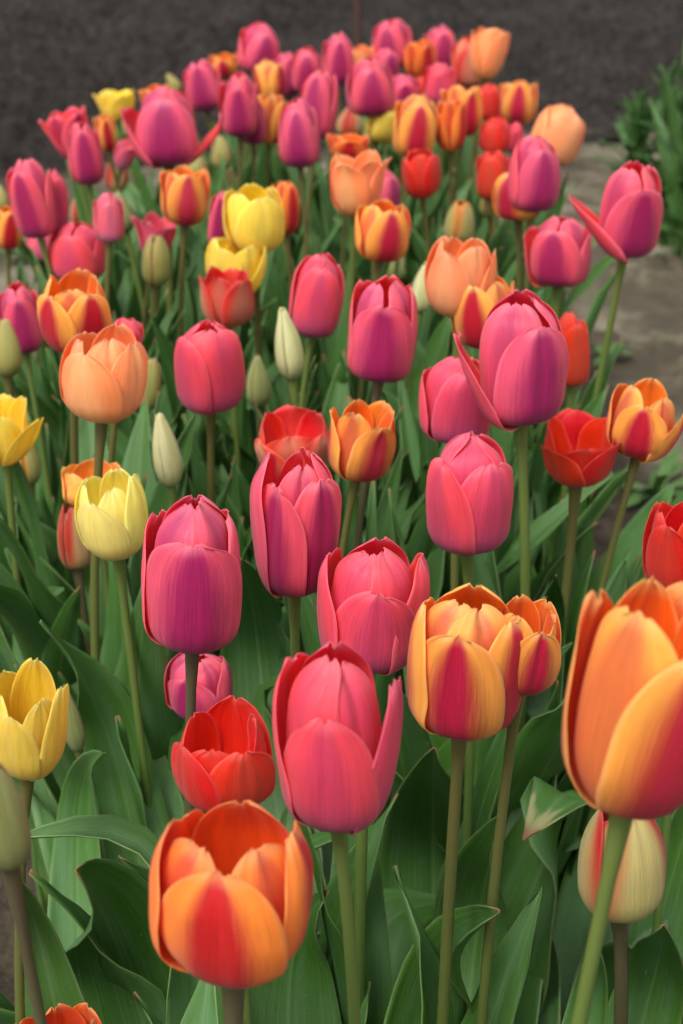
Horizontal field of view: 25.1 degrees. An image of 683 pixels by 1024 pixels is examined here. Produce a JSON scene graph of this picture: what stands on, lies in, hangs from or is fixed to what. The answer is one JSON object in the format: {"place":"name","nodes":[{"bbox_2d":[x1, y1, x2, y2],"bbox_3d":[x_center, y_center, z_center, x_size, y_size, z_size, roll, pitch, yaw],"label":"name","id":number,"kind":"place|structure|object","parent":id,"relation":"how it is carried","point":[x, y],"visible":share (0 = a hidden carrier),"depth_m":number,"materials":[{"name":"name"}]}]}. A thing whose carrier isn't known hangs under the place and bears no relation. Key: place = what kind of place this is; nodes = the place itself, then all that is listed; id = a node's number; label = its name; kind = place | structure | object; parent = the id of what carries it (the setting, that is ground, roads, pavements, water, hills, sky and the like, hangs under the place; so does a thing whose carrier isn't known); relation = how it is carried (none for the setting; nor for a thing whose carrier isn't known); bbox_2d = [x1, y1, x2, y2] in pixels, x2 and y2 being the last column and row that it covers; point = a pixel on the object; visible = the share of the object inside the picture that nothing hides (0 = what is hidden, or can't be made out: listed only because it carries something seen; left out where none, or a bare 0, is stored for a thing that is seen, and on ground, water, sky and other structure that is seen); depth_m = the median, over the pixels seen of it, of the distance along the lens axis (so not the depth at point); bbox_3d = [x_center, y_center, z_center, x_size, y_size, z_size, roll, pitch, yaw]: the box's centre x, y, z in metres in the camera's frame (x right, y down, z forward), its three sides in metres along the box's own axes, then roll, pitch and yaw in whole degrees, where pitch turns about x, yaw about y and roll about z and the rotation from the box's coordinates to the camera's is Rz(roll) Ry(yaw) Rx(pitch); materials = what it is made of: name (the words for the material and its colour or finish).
{"place":"outdoors","nodes":[
{"label":"outdoors","id":0,"kind":"place"},
{"bbox_2d":[0,0,682,178],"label":"tilled field","id":1,"kind":"structure","parent":0,"point":[590,62],"depth_m":5.22,"materials":[{"name":"soil"}]},
{"bbox_2d":[0,128,682,1006],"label":"ground","id":2,"kind":"structure","parent":0,"point":[648,322],"depth_m":2.51,"materials":[{"name":"soil"}]},
{"bbox_2d":[0,205,54,394],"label":"tulip","id":3,"kind":"object","parent":2,"relation":"on","point":[11,236],"visible":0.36,"depth_m":1.43,"materials":[{"name":"orange plant"}]},
{"bbox_2d":[0,319,56,574],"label":"tulip","id":4,"kind":"object","parent":2,"relation":"on","point":[10,358],"visible":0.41,"depth_m":1.07,"materials":[{"name":"green plant"}]},
{"bbox_2d":[0,393,80,913],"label":"tulip","id":5,"kind":"object","parent":2,"relation":"on","point":[19,434],"visible":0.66,"depth_m":0.94,"materials":[{"name":"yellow plant"}]},
{"bbox_2d":[0,684,102,1023],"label":"tulip","id":6,"kind":"object","parent":2,"relation":"on","point":[75,740],"visible":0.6,"depth_m":0.80,"materials":[{"name":"green plant"}]},
{"bbox_2d":[14,499,90,655],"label":"tulip","id":7,"kind":"object","parent":2,"relation":"on","point":[74,554],"visible":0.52,"depth_m":0.92,"materials":[{"name":"red plant"}]},
{"bbox_2d":[0,657,105,1023],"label":"tulip","id":8,"kind":"object","parent":2,"relation":"on","point":[34,709],"visible":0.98,"depth_m":0.59,"materials":[{"name":"yellow plant"}]},
{"bbox_2d":[20,1002,101,1023],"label":"tulip","id":9,"kind":"object","parent":2,"relation":"on","point":[80,1013],"visible":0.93,"depth_m":0.65,"materials":[{"name":"orange plant"}]},
{"bbox_2d":[11,458,120,820],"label":"tulip","id":10,"kind":"object","parent":2,"relation":"on","point":[73,476],"visible":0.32,"depth_m":0.93,"materials":[{"name":"orange plant"}]},
{"bbox_2d":[0,158,174,452],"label":"tulip","id":11,"kind":"object","parent":2,"relation":"on","point":[31,195],"visible":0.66,"depth_m":1.24,"materials":[{"name":"pink plant"}]},
{"bbox_2d":[0,280,177,552],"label":"tulip","id":12,"kind":"object","parent":2,"relation":"on","point":[18,305],"visible":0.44,"depth_m":1.12,"materials":[{"name":"pink plant"}]},
{"bbox_2d":[0,323,180,805],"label":"tulip","id":13,"kind":"object","parent":2,"relation":"on","point":[103,373],"visible":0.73,"depth_m":0.83,"materials":[{"name":"orange plant"}]},
{"bbox_2d":[37,220,155,430],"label":"tulip","id":14,"kind":"object","parent":2,"relation":"on","point":[72,245],"visible":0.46,"depth_m":1.26,"materials":[{"name":"pink plant"}]},
{"bbox_2d":[0,268,196,661],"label":"tulip","id":15,"kind":"object","parent":2,"relation":"on","point":[72,304],"visible":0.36,"depth_m":0.96,"materials":[{"name":"orange plant"}]},
{"bbox_2d":[13,168,185,480],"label":"tulip","id":16,"kind":"object","parent":2,"relation":"on","point":[48,408],"visible":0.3,"depth_m":1.27,"materials":[{"name":"pink plant"}]},
{"bbox_2d":[17,113,192,296],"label":"tulip","id":17,"kind":"object","parent":2,"relation":"on","point":[104,125],"visible":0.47,"depth_m":1.57,"materials":[{"name":"orange plant"}]},
{"bbox_2d":[31,122,179,383],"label":"tulip","id":18,"kind":"object","parent":2,"relation":"on","point":[85,157],"visible":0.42,"depth_m":1.44,"materials":[{"name":"pink plant"}]},
{"bbox_2d":[0,763,218,1023],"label":"tulip","id":19,"kind":"object","parent":2,"relation":"on","point":[50,979],"visible":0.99,"depth_m":0.61,"materials":[{"name":"green plant"}]},
{"bbox_2d":[21,106,198,325],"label":"tulip","id":20,"kind":"object","parent":2,"relation":"on","point":[56,126],"visible":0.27,"depth_m":1.49,"materials":[{"name":"pink plant"}]},
{"bbox_2d":[52,235,190,478],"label":"tulip","id":21,"kind":"object","parent":2,"relation":"on","point":[156,265],"visible":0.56,"depth_m":1.29,"materials":[{"name":"green plant"}]},
{"bbox_2d":[84,89,161,267],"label":"tulip","id":22,"kind":"object","parent":2,"relation":"on","point":[111,102],"visible":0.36,"depth_m":1.99,"materials":[{"name":"yellow plant"}]},
{"bbox_2d":[0,318,251,715],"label":"tulip","id":23,"kind":"object","parent":2,"relation":"on","point":[44,601],"visible":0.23,"depth_m":0.96,"materials":[{"name":"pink plant"}]},
{"bbox_2d":[55,212,206,398],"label":"tulip","id":24,"kind":"object","parent":2,"relation":"on","point":[152,224],"visible":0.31,"depth_m":1.34,"materials":[{"name":"pink plant"}]},
{"bbox_2d":[28,494,241,1023],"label":"tulip","id":25,"kind":"object","parent":2,"relation":"on","point":[191,584],"visible":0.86,"depth_m":0.62,"materials":[{"name":"pink plant"}]},
{"bbox_2d":[30,695,275,1023],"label":"tulip","id":26,"kind":"object","parent":2,"relation":"on","point":[221,752],"visible":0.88,"depth_m":0.64,"materials":[{"name":"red plant"}]},
{"bbox_2d":[1,192,316,469],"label":"tulip","id":27,"kind":"object","parent":2,"relation":"on","point":[108,221],"visible":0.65,"depth_m":1.22,"materials":[{"name":"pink plant"}]},
{"bbox_2d":[78,412,256,813],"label":"tulip","id":28,"kind":"object","parent":2,"relation":"on","point":[167,462],"visible":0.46,"depth_m":0.94,"materials":[{"name":"beige plant"}]},
{"bbox_2d":[12,468,331,879],"bbox_3d":[-0.117,0.181,0.888,0.078,0.470,0.312,-20,31,-37],"label":"tulip","id":29,"kind":"object","parent":2,"relation":"on","point":[111,513],"visible":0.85,"depth_m":0.78,"materials":[{"name":"yellow plant"}]},
{"bbox_2d":[122,84,258,274],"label":"tulip","id":30,"kind":"object","parent":2,"relation":"on","point":[133,202],"visible":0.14,"depth_m":1.78,"materials":[{"name":"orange plant"}]},
{"bbox_2d":[120,86,275,352],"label":"tulip","id":31,"kind":"object","parent":2,"relation":"on","point":[160,128],"visible":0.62,"depth_m":1.37,"materials":[{"name":"pink plant"}]},
{"bbox_2d":[146,165,265,431],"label":"tulip","id":32,"kind":"object","parent":2,"relation":"on","point":[185,194],"visible":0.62,"depth_m":1.30,"materials":[{"name":"orange plant"}]},
{"bbox_2d":[5,320,407,605],"bbox_3d":[-0.079,0.102,1.040,0.213,0.488,0.207,-22,32,-40],"label":"tulip","id":33,"kind":"object","parent":2,"relation":"on","point":[209,368],"visible":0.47,"depth_m":0.93,"materials":[{"name":"pink plant"}]},
{"bbox_2d":[130,237,315,497],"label":"tulip","id":34,"kind":"object","parent":2,"relation":"on","point":[222,254],"visible":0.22,"depth_m":1.17,"materials":[{"name":"yellow plant"}]},
{"bbox_2d":[127,59,329,239],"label":"tulip","id":35,"kind":"object","parent":2,"relation":"on","point":[201,80],"visible":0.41,"depth_m":1.81,"materials":[{"name":"pink plant"}]},
{"bbox_2d":[114,71,347,413],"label":"tulip","id":36,"kind":"object","parent":2,"relation":"on","point":[238,103],"visible":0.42,"depth_m":1.57,"materials":[{"name":"pink plant"}]},
{"bbox_2d":[149,800,313,1023],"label":"tulip","id":37,"kind":"object","parent":2,"relation":"on","point":[230,891],"visible":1,"depth_m":0.45,"materials":[{"name":"orange plant"}]},
{"bbox_2d":[148,190,323,487],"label":"tulip","id":38,"kind":"object","parent":2,"relation":"on","point":[215,230],"visible":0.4,"depth_m":1.22,"materials":[{"name":"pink plant"}]},
{"bbox_2d":[164,653,320,938],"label":"tulip","id":39,"kind":"object","parent":2,"relation":"on","point":[214,683],"visible":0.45,"depth_m":0.80,"materials":[{"name":"pink plant"}]},
{"bbox_2d":[215,354,271,561],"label":"tulip","id":40,"kind":"object","parent":2,"relation":"on","point":[258,387],"visible":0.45,"depth_m":1.10,"materials":[{"name":"green plant"}]},
{"bbox_2d":[106,265,393,504],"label":"tulip","id":41,"kind":"object","parent":2,"relation":"on","point":[227,299],"visible":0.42,"depth_m":1.14,"materials":[{"name":"red plant"}]},
{"bbox_2d":[118,447,398,988],"bbox_3d":[-0.037,0.163,0.862,0.129,0.524,0.294,0,24,0],"label":"tulip","id":42,"kind":"object","parent":2,"relation":"on","point":[295,510],"visible":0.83,"depth_m":0.66,"materials":[{"name":"pink plant"}]},
{"bbox_2d":[207,46,321,210],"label":"tulip","id":43,"kind":"object","parent":2,"relation":"on","point":[306,63],"visible":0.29,"depth_m":1.95,"materials":[{"name":"pink plant"}]},
{"bbox_2d":[192,93,338,336],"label":"tulip","id":44,"kind":"object","parent":2,"relation":"on","point":[273,104],"visible":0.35,"depth_m":1.61,"materials":[{"name":"orange plant"}]},
{"bbox_2d":[202,183,348,476],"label":"tulip","id":45,"kind":"object","parent":2,"relation":"on","point":[253,214],"visible":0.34,"depth_m":1.18,"materials":[{"name":"yellow plant"}]},
{"bbox_2d":[161,69,410,362],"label":"tulip","id":46,"kind":"object","parent":2,"relation":"on","point":[319,92],"visible":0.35,"depth_m":1.53,"materials":[{"name":"pink plant"}]},
{"bbox_2d":[216,180,357,470],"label":"tulip","id":47,"kind":"object","parent":2,"relation":"on","point":[287,191],"visible":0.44,"depth_m":1.25,"materials":[{"name":"green plant"}]},
{"bbox_2d":[212,21,368,228],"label":"tulip","id":48,"kind":"object","parent":2,"relation":"on","point":[258,43],"visible":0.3,"depth_m":1.97,"materials":[{"name":"pink plant"}]},
{"bbox_2d":[176,97,413,339],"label":"tulip","id":49,"kind":"object","parent":2,"relation":"on","point":[299,138],"visible":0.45,"depth_m":1.43,"materials":[{"name":"pink plant"}]},
{"bbox_2d":[186,100,422,361],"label":"tulip","id":50,"kind":"object","parent":2,"relation":"on","point":[258,136],"visible":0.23,"depth_m":1.60,"materials":[{"name":"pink plant"}]},
{"bbox_2d":[207,404,404,691],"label":"tulip","id":51,"kind":"object","parent":2,"relation":"on","point":[286,432],"visible":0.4,"depth_m":0.92,"materials":[{"name":"red plant"}]},
{"bbox_2d":[232,59,390,266],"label":"tulip","id":52,"kind":"object","parent":2,"relation":"on","point":[269,77],"visible":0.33,"depth_m":1.86,"materials":[{"name":"orange plant"}]},
{"bbox_2d":[223,252,404,600],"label":"tulip","id":53,"kind":"object","parent":2,"relation":"on","point":[317,292],"visible":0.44,"depth_m":1.06,"materials":[{"name":"pink plant"}]},
{"bbox_2d":[273,32,386,254],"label":"tulip","id":54,"kind":"object","parent":2,"relation":"on","point":[337,57],"visible":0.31,"depth_m":1.89,"materials":[{"name":"pink plant"}]},
{"bbox_2d":[291,148,391,402],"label":"tulip","id":55,"kind":"object","parent":2,"relation":"on","point":[357,181],"visible":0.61,"depth_m":1.25,"materials":[{"name":"orange plant"}]},
{"bbox_2d":[252,536,435,1023],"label":"tulip","id":56,"kind":"object","parent":2,"relation":"on","point":[373,594],"visible":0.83,"depth_m":0.66,"materials":[{"name":"pink plant"}]},
{"bbox_2d":[275,307,425,543],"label":"tulip","id":57,"kind":"object","parent":2,"relation":"on","point":[289,354],"visible":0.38,"depth_m":1.02,"materials":[{"name":"beige plant"}]},
{"bbox_2d":[261,133,444,339],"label":"tulip","id":58,"kind":"object","parent":2,"relation":"on","point":[353,146],"visible":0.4,"depth_m":1.56,"materials":[{"name":"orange plant"}]},
{"bbox_2d":[277,57,461,263],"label":"tulip","id":59,"kind":"object","parent":2,"relation":"on","point":[370,89],"visible":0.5,"depth_m":1.70,"materials":[{"name":"pink plant"}]},
{"bbox_2d":[250,641,500,1023],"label":"tulip","id":60,"kind":"object","parent":2,"relation":"on","point":[337,746],"visible":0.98,"depth_m":0.50,"materials":[{"name":"pink plant"}]},
{"bbox_2d":[305,199,451,460],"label":"tulip","id":61,"kind":"object","parent":2,"relation":"on","point":[382,231],"visible":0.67,"depth_m":1.22,"materials":[{"name":"orange plant"}]},
{"bbox_2d":[290,107,472,260],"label":"tulip","id":62,"kind":"object","parent":2,"relation":"on","point":[378,130],"visible":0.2,"depth_m":1.72,"materials":[{"name":"yellow plant"}]},
{"bbox_2d":[304,19,478,196],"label":"tulip","id":63,"kind":"object","parent":2,"relation":"on","point":[393,35],"visible":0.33,"depth_m":2.03,"materials":[{"name":"pink plant"}]},
{"bbox_2d":[201,274,613,694],"bbox_3d":[0.044,0.091,1.028,0.256,0.518,0.151,-6,25,-13],"label":"tulip","id":64,"kind":"object","parent":2,"relation":"on","point":[383,323],"visible":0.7,"depth_m":0.93,"materials":[{"name":"pink plant"}]},
{"bbox_2d":[399,38,448,183],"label":"tulip","id":65,"kind":"object","parent":2,"relation":"on","point":[419,57],"visible":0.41,"depth_m":2.03,"materials":[{"name":"orange plant"}]},
{"bbox_2d":[276,399,572,848],"bbox_3d":[0.020,0.132,0.996,0.162,0.470,0.261,-9,26,-19],"label":"tulip","id":66,"kind":"object","parent":2,"relation":"on","point":[361,446],"visible":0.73,"depth_m":0.86,"materials":[{"name":"orange plant"}]},
{"bbox_2d":[329,99,537,287],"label":"tulip","id":67,"kind":"object","parent":2,"relation":"on","point":[451,128],"visible":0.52,"depth_m":1.59,"materials":[{"name":"orange plant"}]},
{"bbox_2d":[368,94,503,285],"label":"tulip","id":68,"kind":"object","parent":2,"relation":"on","point":[415,123],"visible":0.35,"depth_m":1.57,"materials":[{"name":"orange plant"}]},
{"bbox_2d":[308,356,568,800],"bbox_3d":[0.042,0.110,1.015,0.177,0.494,0.291,-8,25,-17],"label":"tulip","id":69,"kind":"object","parent":2,"relation":"on","point":[449,409],"visible":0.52,"depth_m":0.85,"materials":[{"name":"pink plant"}]},
{"bbox_2d":[334,148,543,356],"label":"tulip","id":70,"kind":"object","parent":2,"relation":"on","point":[421,174],"visible":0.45,"depth_m":1.49,"materials":[{"name":"red plant"}]},
{"bbox_2d":[410,63,480,225],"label":"tulip","id":71,"kind":"object","parent":2,"relation":"on","point":[438,77],"visible":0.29,"depth_m":1.82,"materials":[{"name":"pink plant"}]},
{"bbox_2d":[385,36,507,205],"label":"tulip","id":72,"kind":"object","parent":2,"relation":"on","point":[461,65],"visible":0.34,"depth_m":1.92,"materials":[{"name":"plant"}]},
{"bbox_2d":[386,26,509,223],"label":"tulip","id":73,"kind":"object","parent":2,"relation":"on","point":[488,49],"visible":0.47,"depth_m":1.82,"materials":[{"name":"orange plant"}]},
{"bbox_2d":[381,84,524,262],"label":"tulip","id":74,"kind":"object","parent":2,"relation":"on","point":[471,98],"visible":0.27,"depth_m":1.63,"materials":[{"name":"orange plant"}]},
{"bbox_2d":[432,200,474,356],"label":"tulip","id":75,"kind":"object","parent":2,"relation":"on","point":[459,223],"visible":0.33,"depth_m":1.49,"materials":[{"name":"beige plant"}]},
{"bbox_2d":[416,83,500,228],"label":"tulip","id":76,"kind":"object","parent":2,"relation":"on","point":[490,92],"visible":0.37,"depth_m":1.71,"materials":[{"name":"red plant"}]},
{"bbox_2d":[349,275,568,604],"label":"tulip","id":77,"kind":"object","parent":2,"relation":"on","point":[477,305],"visible":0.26,"depth_m":1.02,"materials":[{"name":"orange plant"}]},
{"bbox_2d":[392,575,565,1023],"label":"tulip","id":78,"kind":"object","parent":2,"relation":"on","point":[541,661],"visible":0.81,"depth_m":0.65,"materials":[{"name":"orange plant"}]},
{"bbox_2d":[336,235,627,601],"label":"tulip","id":79,"kind":"object","parent":2,"relation":"on","point":[455,267],"visible":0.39,"depth_m":1.01,"materials":[{"name":"orange plant"}]},
{"bbox_2d":[379,431,588,1014],"bbox_3d":[0.081,0.161,0.897,0.120,0.499,0.292,0,24,0],"label":"tulip","id":80,"kind":"object","parent":2,"relation":"on","point":[469,492],"visible":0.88,"depth_m":0.81,"materials":[{"name":"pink plant"}]},
{"bbox_2d":[407,583,560,1023],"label":"tulip","id":81,"kind":"object","parent":2,"relation":"on","point":[463,655],"visible":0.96,"depth_m":0.58,"materials":[{"name":"orange plant"}]},
{"bbox_2d":[410,104,584,293],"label":"tulip","id":82,"kind":"object","parent":2,"relation":"on","point":[560,128],"visible":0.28,"depth_m":1.56,"materials":[{"name":"orange plant"}]},
{"bbox_2d":[404,115,595,293],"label":"tulip","id":83,"kind":"object","parent":2,"relation":"on","point":[494,133],"visible":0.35,"depth_m":1.61,"materials":[{"name":"red plant"}]},
{"bbox_2d":[476,150,524,290],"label":"tulip","id":84,"kind":"object","parent":2,"relation":"on","point":[492,166],"visible":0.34,"depth_m":1.57,"materials":[{"name":"red plant"}]},
{"bbox_2d":[443,80,575,230],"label":"tulip","id":85,"kind":"object","parent":2,"relation":"on","point":[519,100],"visible":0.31,"depth_m":1.77,"materials":[{"name":"orange plant"}]},
{"bbox_2d":[453,289,568,829],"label":"tulip","id":86,"kind":"object","parent":2,"relation":"on","point":[517,380],"visible":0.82,"depth_m":0.80,"materials":[{"name":"pink plant"}]},
{"bbox_2d":[415,121,615,315],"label":"tulip","id":87,"kind":"object","parent":2,"relation":"on","point":[600,267],"visible":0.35,"depth_m":1.66,"materials":[{"name":"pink plant"}]},
{"bbox_2d":[451,172,580,443],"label":"tulip","id":88,"kind":"object","parent":2,"relation":"on","point":[504,207],"visible":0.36,"depth_m":1.29,"materials":[{"name":"orange plant"}]},
{"bbox_2d":[416,215,622,496],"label":"tulip","id":89,"kind":"object","parent":2,"relation":"on","point":[558,254],"visible":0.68,"depth_m":1.21,"materials":[{"name":"pink plant"}]},
{"bbox_2d":[372,160,680,574],"bbox_3d":[0.138,0.005,1.192,0.253,0.541,0.175,17,29,33],"label":"tulip","id":90,"kind":"object","parent":2,"relation":"on","point":[624,226],"visible":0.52,"depth_m":1.11,"materials":[{"name":"pink plant"}]},
{"bbox_2d":[395,378,682,877],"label":"tulip","id":91,"kind":"object","parent":2,"relation":"on","point":[641,415],"visible":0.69,"depth_m":0.88,"materials":[{"name":"orange plant"}]},
{"bbox_2d":[462,134,615,436],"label":"tulip","id":92,"kind":"object","parent":2,"relation":"on","point":[534,177],"visible":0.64,"depth_m":1.27,"materials":[{"name":"pink plant"}]},
{"bbox_2d":[460,408,631,784],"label":"tulip","id":93,"kind":"object","parent":2,"relation":"on","point":[579,452],"visible":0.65,"depth_m":0.89,"materials":[{"name":"red plant"}]},
{"bbox_2d":[513,311,682,602],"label":"tulip","id":94,"kind":"object","parent":2,"relation":"on","point":[574,329],"visible":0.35,"depth_m":1.08,"materials":[{"name":"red plant"}]},
{"bbox_2d":[552,810,672,1023],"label":"tulip","id":95,"kind":"object","parent":2,"relation":"on","point":[639,887],"visible":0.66,"depth_m":0.64,"materials":[{"name":"beige plant"}]},
{"bbox_2d":[556,501,682,1023],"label":"tulip","id":96,"kind":"object","parent":2,"relation":"on","point":[662,552],"visible":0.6,"depth_m":0.80,"materials":[{"name":"red plant"}]},
{"bbox_2d":[561,576,682,1023],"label":"tulip","id":97,"kind":"object","parent":2,"relation":"on","point":[622,736],"visible":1,"depth_m":0.43,"materials":[{"name":"orange plant"}]},
{"bbox_2d":[592,88,660,213],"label":"shrub","id":98,"kind":"object","parent":2,"relation":"on","point":[634,137],"visible":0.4,"depth_m":2.90,"materials":[{"name":"green plant"}]},
{"bbox_2d":[621,57,682,256],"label":"lily plant","id":99,"kind":"object","parent":2,"relation":"on","point":[665,237],"visible":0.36,"depth_m":2.84,"materials":[{"name":"green plant"}]},
{"bbox_2d":[644,63,682,256],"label":"lily plant","id":100,"kind":"object","parent":2,"relation":"on","point":[667,147],"visible":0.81,"depth_m":2.76,"materials":[{"name":"green plant"}]},
{"bbox_2d":[621,447,682,506],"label":"weed","id":101,"kind":"object","parent":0,"point":[664,472],"visible":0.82,"depth_m":1.83,"materials":[{"name":"green plant"}]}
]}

